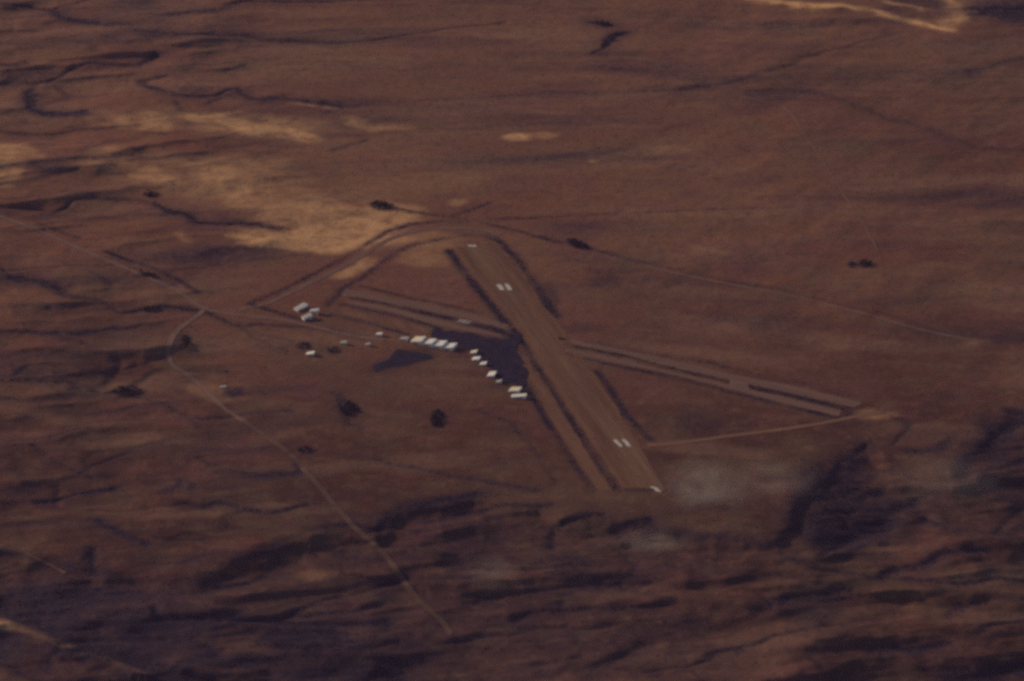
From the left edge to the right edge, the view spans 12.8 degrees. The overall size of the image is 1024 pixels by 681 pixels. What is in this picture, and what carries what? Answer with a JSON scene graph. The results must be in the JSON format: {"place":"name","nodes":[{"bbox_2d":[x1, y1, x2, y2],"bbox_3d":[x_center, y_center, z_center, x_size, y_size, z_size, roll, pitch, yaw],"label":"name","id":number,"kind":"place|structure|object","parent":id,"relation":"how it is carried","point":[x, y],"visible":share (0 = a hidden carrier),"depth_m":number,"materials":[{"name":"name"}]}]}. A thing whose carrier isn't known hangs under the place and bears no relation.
{"place":"outdoors","nodes":[
{"label":"outdoors","id":0,"kind":"place"},
{"bbox_2d":[0,538,66,573],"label":"dirt track","id":1,"kind":"structure","parent":0,"point":[33,556],"depth_m":10892.61,"materials":[{"name":"brown soil"}]},
{"bbox_2d":[0,215,384,341],"bbox_3d":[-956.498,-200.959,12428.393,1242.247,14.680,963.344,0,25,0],"label":"road","id":2,"kind":"structure","parent":0,"point":[188,298],"depth_m":12279.21,"materials":[{"name":"brown soil"}]},
{"bbox_2d":[165,306,245,421],"bbox_3d":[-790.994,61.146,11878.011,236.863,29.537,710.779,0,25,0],"label":"road","id":3,"kind":"structure","parent":0,"point":[197,382],"depth_m":11881.38,"materials":[{"name":"brown soil"}]},
{"bbox_2d":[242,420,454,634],"bbox_3d":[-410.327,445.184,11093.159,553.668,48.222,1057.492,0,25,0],"label":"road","id":4,"kind":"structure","parent":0,"point":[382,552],"depth_m":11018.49,"materials":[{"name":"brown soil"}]},
{"bbox_2d":[238,227,500,309],"bbox_3d":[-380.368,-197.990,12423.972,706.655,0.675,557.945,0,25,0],"label":"perimeter track","id":5,"kind":"structure","parent":0,"point":[363,254],"depth_m":12486.95,"materials":[{"name":"brown soil"}]},
{"bbox_2d":[372,349,433,371],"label":"vehicle park","id":6,"kind":"structure","parent":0,"point":[399,357],"depth_m":11892.11,"materials":[{"name":"grey asphalt"}]},
{"bbox_2d":[0,0,1023,680],"bbox_3d":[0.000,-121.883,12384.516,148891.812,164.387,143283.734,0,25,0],"label":"ground","id":7,"kind":"structure","parent":0,"point":[790,226],"depth_m":12028.68,"materials":[{"name":"brown soil"}]},
{"bbox_2d":[112,385,141,394],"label":"tree clump","id":8,"kind":"object","parent":7,"relation":"on","point":[123,387],"visible":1,"depth_m":11743.45,"materials":[{"name":"green plant"}]},
{"bbox_2d":[137,269,155,277],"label":"tree clump","id":9,"kind":"object","parent":7,"relation":"on","point":[154,275],"visible":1,"depth_m":12380.19,"materials":[{"name":"green plant"}]},
{"bbox_2d":[139,306,160,311],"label":"tree clump","id":10,"kind":"object","parent":7,"relation":"on","point":[151,309],"visible":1,"depth_m":12180.94,"materials":[{"name":"green plant"}]},
{"bbox_2d":[142,190,157,196],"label":"tree clump","id":11,"kind":"object","parent":7,"relation":"on","point":[150,193],"visible":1,"depth_m":12874.20,"materials":[{"name":"green plant"}]},
{"bbox_2d":[180,335,189,348],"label":"tree clump","id":12,"kind":"object","parent":7,"relation":"on","point":[187,342],"visible":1,"depth_m":11973.87,"materials":[{"name":"green plant"}]},
{"bbox_2d":[294,302,307,311],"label":"terminal building","id":13,"kind":"structure","parent":7,"relation":"on","point":[301,306],"depth_m":12176.99,"materials":[{"name":"metal"}]},
{"bbox_2d":[296,342,308,347],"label":"tree clump","id":14,"kind":"object","parent":7,"relation":"on","point":[304,344],"visible":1,"depth_m":11970.04,"materials":[{"name":"green plant"}]},
{"bbox_2d":[297,446,311,451],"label":"tree clump","id":15,"kind":"object","parent":7,"relation":"on","point":[300,449],"visible":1,"depth_m":11402.46,"materials":[{"name":"green plant"}]},
{"bbox_2d":[301,313,311,320],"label":"terminal building","id":16,"kind":"structure","parent":7,"relation":"on","point":[307,316],"depth_m":12117.43,"materials":[{"name":"metal"}]},
{"bbox_2d":[306,351,314,355],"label":"farm house","id":17,"kind":"structure","parent":7,"relation":"on","point":[311,353],"depth_m":11912.28,"materials":[{"name":"metal"}]},
{"bbox_2d":[309,308,319,314],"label":"terminal building","id":18,"kind":"structure","parent":7,"relation":"on","point":[314,311],"depth_m":12148.68,"materials":[{"name":"metal"}]},
{"bbox_2d":[338,399,357,415],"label":"tree clump","id":19,"kind":"object","parent":7,"relation":"on","point":[346,411],"visible":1,"depth_m":11613.48,"materials":[{"name":"green plant"}]},
{"bbox_2d":[332,308,430,333],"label":"taxiway","id":20,"kind":"structure","parent":7,"relation":"on","point":[393,322],"depth_m":12113.33,"materials":[{"name":"grey asphalt"}]},
{"bbox_2d":[370,200,394,210],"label":"tree clump","id":21,"kind":"object","parent":7,"relation":"on","point":[381,204],"visible":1,"depth_m":12810.64,"materials":[{"name":"green plant"}]},
{"bbox_2d":[400,337,408,341],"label":"shed","id":22,"kind":"structure","parent":7,"relation":"on","point":[406,339],"depth_m":11997.57,"materials":[{"name":"metal"}]},
{"bbox_2d":[410,336,426,344],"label":"hangar","id":23,"kind":"structure","parent":7,"relation":"on","point":[418,340],"depth_m":11984.42,"materials":[{"name":"metal"}]},
{"bbox_2d":[346,301,501,336],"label":"taxiway","id":24,"kind":"structure","parent":7,"relation":"on","point":[436,321],"depth_m":12113.40,"materials":[{"name":"grey asphalt"}]},
{"bbox_2d":[342,289,515,328],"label":"runway strip","id":25,"kind":"object","parent":7,"relation":"on","point":[402,302],"visible":1,"depth_m":12194.54,"materials":[{"name":"asphalt"}]},
{"bbox_2d":[421,339,436,346],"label":"hangar","id":26,"kind":"structure","parent":7,"relation":"on","point":[428,342],"depth_m":11970.90,"materials":[{"name":"metal"}]},
{"bbox_2d":[430,409,443,425],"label":"tree clump","id":27,"kind":"object","parent":7,"relation":"on","point":[439,421],"visible":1,"depth_m":11561.35,"materials":[{"name":"green plant"}]},
{"bbox_2d":[431,340,446,348],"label":"hangar","id":28,"kind":"structure","parent":7,"relation":"on","point":[439,344],"depth_m":11960.24,"materials":[{"name":"metal"}]},
{"bbox_2d":[442,343,456,350],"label":"hangar","id":29,"kind":"structure","parent":7,"relation":"on","point":[450,346],"depth_m":11948.09,"materials":[{"name":"metal"}]},
{"bbox_2d":[470,350,477,354],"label":"storage shed","id":30,"kind":"structure","parent":7,"relation":"on","point":[473,352],"depth_m":11922.02,"materials":[{"name":"metal"}]},
{"bbox_2d":[472,356,480,361],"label":"storage shed","id":31,"kind":"structure","parent":7,"relation":"on","point":[477,359],"depth_m":11884.35,"materials":[{"name":"metal"}]},
{"bbox_2d":[431,327,528,388],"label":"apron","id":32,"kind":"object","parent":7,"relation":"on","point":[503,359],"visible":1,"depth_m":11941.49,"materials":[{"name":"grey asphalt"}]},
{"bbox_2d":[487,371,495,377],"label":"storage shed","id":33,"kind":"structure","parent":7,"relation":"on","point":[491,374],"depth_m":11796.77,"materials":[{"name":"metal"}]},
{"bbox_2d":[0,0,1023,680],"bbox_3d":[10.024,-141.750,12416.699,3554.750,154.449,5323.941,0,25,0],"label":"scrub","id":34,"kind":"object","parent":7,"relation":"on","point":[504,418],"visible":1,"depth_m":11357.74,"materials":[{"name":"brown plant"}]},
{"bbox_2d":[508,387,521,393],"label":"storage shed","id":35,"kind":"structure","parent":7,"relation":"on","point":[517,390],"depth_m":11712.70,"materials":[{"name":"metal"}]},
{"bbox_2d":[511,393,526,398],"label":"storage shed","id":36,"kind":"structure","parent":7,"relation":"on","point":[520,396],"depth_m":11679.91,"materials":[{"name":"metal"}]},
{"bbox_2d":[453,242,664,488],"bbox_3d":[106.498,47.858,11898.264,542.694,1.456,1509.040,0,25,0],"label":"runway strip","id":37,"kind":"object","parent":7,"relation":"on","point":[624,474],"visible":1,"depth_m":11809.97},
{"bbox_2d":[456,245,664,491],"bbox_3d":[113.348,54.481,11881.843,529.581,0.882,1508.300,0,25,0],"label":"runway","id":38,"kind":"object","parent":7,"relation":"on","point":[489,267],"visible":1,"depth_m":11886.33,"materials":[{"name":"brown"}]},
{"bbox_2d":[528,371,611,490],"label":"taxiway","id":39,"kind":"structure","parent":7,"relation":"on","point":[579,452],"depth_m":11495.45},
{"bbox_2d":[568,238,588,248],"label":"tree clump","id":40,"kind":"object","parent":7,"relation":"on","point":[580,242],"visible":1,"depth_m":12569.83,"materials":[{"name":"green plant"}]},
{"bbox_2d":[596,20,610,25],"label":"tree clump","id":41,"kind":"object","parent":7,"relation":"on","point":[604,23],"visible":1,"depth_m":14102.42,"materials":[{"name":"green plant"}]},
{"bbox_2d":[601,31,619,46],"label":"tree clump","id":42,"kind":"object","parent":7,"relation":"on","point":[606,42],"visible":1,"depth_m":13971.89,"materials":[{"name":"green plant"}]},
{"bbox_2d":[564,349,840,415],"bbox_3d":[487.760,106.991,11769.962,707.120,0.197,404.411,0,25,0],"label":"taxiway","id":43,"kind":"structure","parent":7,"relation":"on","point":[832,411],"depth_m":11750.03,"materials":[{"name":"soil"}]},
{"bbox_2d":[558,337,861,406],"bbox_3d":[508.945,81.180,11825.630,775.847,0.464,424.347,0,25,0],"label":"runway strip","id":44,"kind":"object","parent":7,"relation":"on","point":[778,386],"visible":1,"depth_m":11799.07,"materials":[{"name":"asphalt"}]},
{"bbox_2d":[729,379,748,389],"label":"taxiway","id":45,"kind":"structure","parent":7,"relation":"on","point":[739,384],"depth_m":11755.12,"materials":[{"name":"grey asphalt"}]},
{"bbox_2d":[859,259,871,265],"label":"tree clump","id":46,"kind":"object","parent":7,"relation":"on","point":[869,264],"visible":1,"depth_m":12445.57,"materials":[{"name":"green plant"}]},
{"bbox_2d":[647,410,884,446],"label":"perimeter track","id":47,"kind":"structure","parent":0,"point":[771,430],"depth_m":11510.44,"materials":[{"name":"brown soil"}]},
{"bbox_2d":[741,96,877,249],"bbox_3d":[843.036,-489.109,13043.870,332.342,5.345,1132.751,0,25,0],"label":"dirt track","id":48,"kind":"structure","parent":0,"point":[846,198],"depth_m":13048.56,"materials":[{"name":"brown soil"}]},
{"bbox_2d":[645,266,984,341],"bbox_3d":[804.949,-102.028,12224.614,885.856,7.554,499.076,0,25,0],"label":"dirt track","id":49,"kind":"structure","parent":0,"point":[817,302],"depth_m":12230.42,"materials":[{"name":"brown soil"}]}
]}

